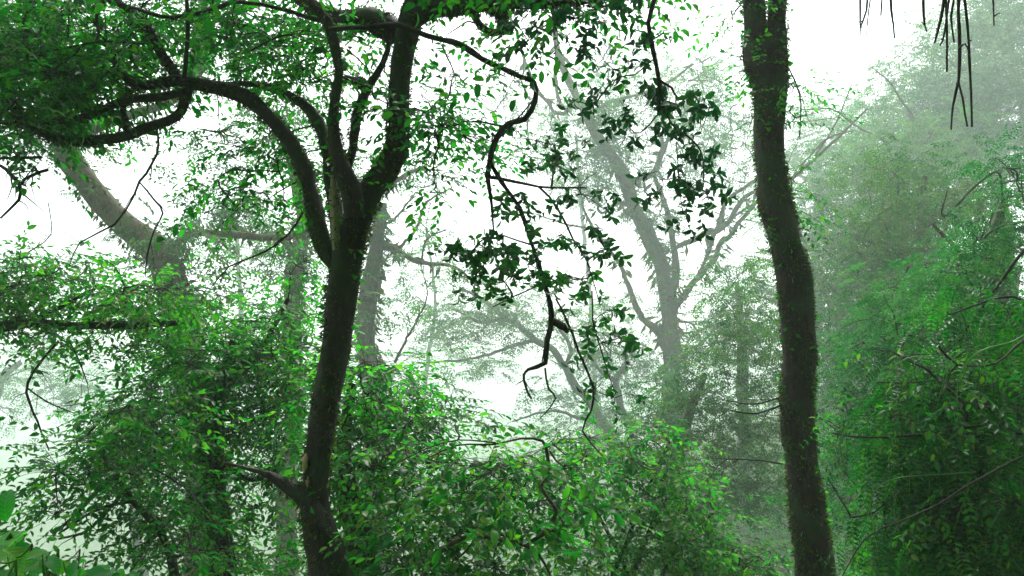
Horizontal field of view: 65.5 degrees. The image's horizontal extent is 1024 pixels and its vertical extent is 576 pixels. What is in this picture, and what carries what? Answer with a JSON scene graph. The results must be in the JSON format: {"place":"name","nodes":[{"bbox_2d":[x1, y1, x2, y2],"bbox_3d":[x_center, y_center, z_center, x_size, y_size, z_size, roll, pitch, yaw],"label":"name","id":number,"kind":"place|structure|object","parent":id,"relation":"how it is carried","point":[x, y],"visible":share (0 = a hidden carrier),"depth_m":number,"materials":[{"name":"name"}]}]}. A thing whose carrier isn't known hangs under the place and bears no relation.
{"place":"outdoors","nodes":[
{"label":"outdoors","id":0,"kind":"place"},
{"bbox_2d":[0,343,1020,575],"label":"hillside ground","id":1,"kind":"structure","parent":0,"point":[21,437],"depth_m":126.93,"materials":[{"name":"green plant"}]},
{"bbox_2d":[0,489,138,575],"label":"round leaved plant","id":2,"kind":"object","parent":1,"relation":"on","point":[19,556],"visible":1,"depth_m":1.49,"materials":[{"name":"green plant"}]},
{"bbox_2d":[0,333,138,453],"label":"valley tree","id":3,"kind":"object","parent":1,"relation":"on","point":[19,380],"visible":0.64,"depth_m":65.31,"materials":[{"name":"green plant"}]},
{"bbox_2d":[19,371,264,575],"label":"valley tree","id":4,"kind":"object","parent":1,"relation":"on","point":[136,543],"visible":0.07,"depth_m":51.48,"materials":[{"name":"green plant"}]},
{"bbox_2d":[0,351,299,575],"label":"leaved tree","id":5,"kind":"object","parent":1,"relation":"on","point":[118,486],"visible":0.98,"depth_m":4.38,"materials":[{"name":"green plant"}]},
{"bbox_2d":[0,203,306,450],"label":"leafy branch","id":6,"kind":"object","parent":1,"relation":"on","point":[19,292],"visible":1,"depth_m":4.97,"materials":[{"name":"green plant"}]},
{"bbox_2d":[0,0,352,575],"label":"curved tree","id":7,"kind":"object","parent":1,"relation":"on","point":[107,208],"visible":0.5,"depth_m":18.43,"materials":[{"name":"green plant"}]},
{"bbox_2d":[44,234,374,575],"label":"leaved tree","id":8,"kind":"object","parent":1,"relation":"on","point":[237,347],"visible":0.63,"depth_m":5.45,"materials":[{"name":"green plant"}]},
{"bbox_2d":[145,171,280,506],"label":"valley tree","id":9,"kind":"object","parent":1,"relation":"on","point":[237,268],"visible":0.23,"depth_m":90.06,"materials":[{"name":"green plant"}]},
{"bbox_2d":[165,95,387,575],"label":"slim tree","id":10,"kind":"object","parent":1,"relation":"on","point":[291,253],"visible":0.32,"depth_m":24.67,"materials":[{"name":"green plant"}]},
{"bbox_2d":[0,0,706,575],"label":"forked tree","id":11,"kind":"object","parent":1,"relation":"on","point":[70,72],"visible":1,"depth_m":3.53,"materials":[{"name":"green plant"}]},
{"bbox_2d":[492,0,738,244],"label":"leafy branch","id":12,"kind":"object","parent":11,"relation":"attached to","point":[662,108],"visible":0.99,"depth_m":2.69,"materials":[{"name":"green plant"}]},
{"bbox_2d":[206,324,532,575],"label":"mossy stump tree","id":13,"kind":"object","parent":1,"relation":"on","point":[349,433],"visible":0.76,"depth_m":4.28,"materials":[{"name":"green plant"}]},
{"bbox_2d":[281,122,511,575],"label":"stout tree","id":14,"kind":"object","parent":1,"relation":"on","point":[375,258],"visible":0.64,"depth_m":30.76,"materials":[{"name":"green plant"}]},
{"bbox_2d":[382,163,507,499],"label":"valley tree","id":15,"kind":"object","parent":1,"relation":"on","point":[418,252],"visible":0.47,"depth_m":100.75,"materials":[{"name":"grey plant"}]},
{"bbox_2d":[307,412,664,575],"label":"arching shrub","id":16,"kind":"object","parent":1,"relation":"on","point":[544,477],"visible":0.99,"depth_m":3.47,"materials":[{"name":"green plant"}]},
{"bbox_2d":[386,404,648,571],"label":"valley tree","id":17,"kind":"object","parent":1,"relation":"on","point":[530,453],"visible":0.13,"depth_m":58.55,"materials":[{"name":"green plant"}]},
{"bbox_2d":[378,254,693,573],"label":"leaning tree","id":18,"kind":"object","parent":1,"relation":"on","point":[505,317],"visible":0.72,"depth_m":53.57,"materials":[{"name":"green plant"}]},
{"bbox_2d":[446,26,752,473],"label":"valley tree","id":19,"kind":"object","parent":1,"relation":"on","point":[676,47],"visible":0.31,"depth_m":116.79,"materials":[{"name":"green plant"}]},
{"bbox_2d":[452,9,806,516],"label":"spreading tree","id":20,"kind":"object","parent":1,"relation":"on","point":[644,224],"visible":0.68,"depth_m":53.64,"materials":[{"name":"green plant"}]},
{"bbox_2d":[519,393,794,575],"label":"bright shrub","id":21,"kind":"object","parent":1,"relation":"on","point":[701,558],"visible":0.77,"depth_m":5.36,"materials":[{"name":"green plant"}]},
{"bbox_2d":[589,245,844,575],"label":"tree","id":22,"kind":"object","parent":1,"relation":"on","point":[692,401],"visible":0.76,"depth_m":16.40,"materials":[{"name":"green plant"}]},
{"bbox_2d":[642,233,820,494],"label":"valley tree","id":23,"kind":"object","parent":1,"relation":"on","point":[772,291],"visible":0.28,"depth_m":51.58,"materials":[{"name":"green plant"}]},
{"bbox_2d":[654,0,869,575],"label":"tall tree","id":24,"kind":"object","parent":1,"relation":"on","point":[765,56],"visible":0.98,"depth_m":4.72,"materials":[{"name":"brown plant"}]},
{"bbox_2d":[591,338,1022,575],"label":"undergrowth","id":25,"kind":"object","parent":1,"relation":"on","point":[785,530],"visible":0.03,"depth_m":39.10,"materials":[{"name":"green plant"}]},
{"bbox_2d":[710,60,920,369],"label":"tree","id":26,"kind":"object","parent":1,"relation":"on","point":[795,157],"visible":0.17,"depth_m":86.60,"materials":[{"name":"green plant"}]},
{"bbox_2d":[733,80,960,501],"bbox_3d":[17.955,0.203,41.179,13.082,21.683,18.831,-3,-7,29],"label":"tree","id":27,"kind":"object","parent":1,"relation":"on","point":[825,190],"visible":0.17,"depth_m":39.63,"materials":[{"name":"green plant"}]},
{"bbox_2d":[738,67,1023,424],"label":"tree","id":28,"kind":"object","parent":1,"relation":"on","point":[918,147],"visible":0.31,"depth_m":46.70,"materials":[{"name":"green plant"}]},
{"bbox_2d":[741,122,1023,572],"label":"tree","id":29,"kind":"object","parent":1,"relation":"on","point":[991,257],"visible":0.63,"depth_m":6.92,"materials":[{"name":"green plant"}]},
{"bbox_2d":[752,129,1023,574],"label":"tree","id":30,"kind":"object","parent":1,"relation":"on","point":[922,198],"visible":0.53,"depth_m":20.40,"materials":[{"name":"green plant"}]},
{"bbox_2d":[799,0,1023,159],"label":"tree","id":31,"kind":"object","parent":1,"relation":"on","point":[1010,10],"visible":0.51,"depth_m":63.50,"materials":[{"name":"green plant"}]},
{"bbox_2d":[801,248,1023,575],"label":"feathery tree","id":32,"kind":"object","parent":1,"relation":"on","point":[955,522],"visible":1,"depth_m":3.27,"materials":[{"name":"green plant"}]},
{"bbox_2d":[832,17,1023,308],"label":"tree","id":33,"kind":"object","parent":1,"relation":"on","point":[992,97],"visible":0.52,"depth_m":52.69,"materials":[{"name":"green plant"}]},
{"bbox_2d":[0,0,1023,428],"label":"sky","id":34,"kind":"structure","parent":0,"point":[821,30],"materials":[{"name":"white"}]},
{"bbox_2d":[858,0,999,129],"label":"bare twigs","id":35,"kind":"object","parent":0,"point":[945,4],"visible":1,"depth_m":2.15,"materials":[{"name":"black plant"}]}
]}

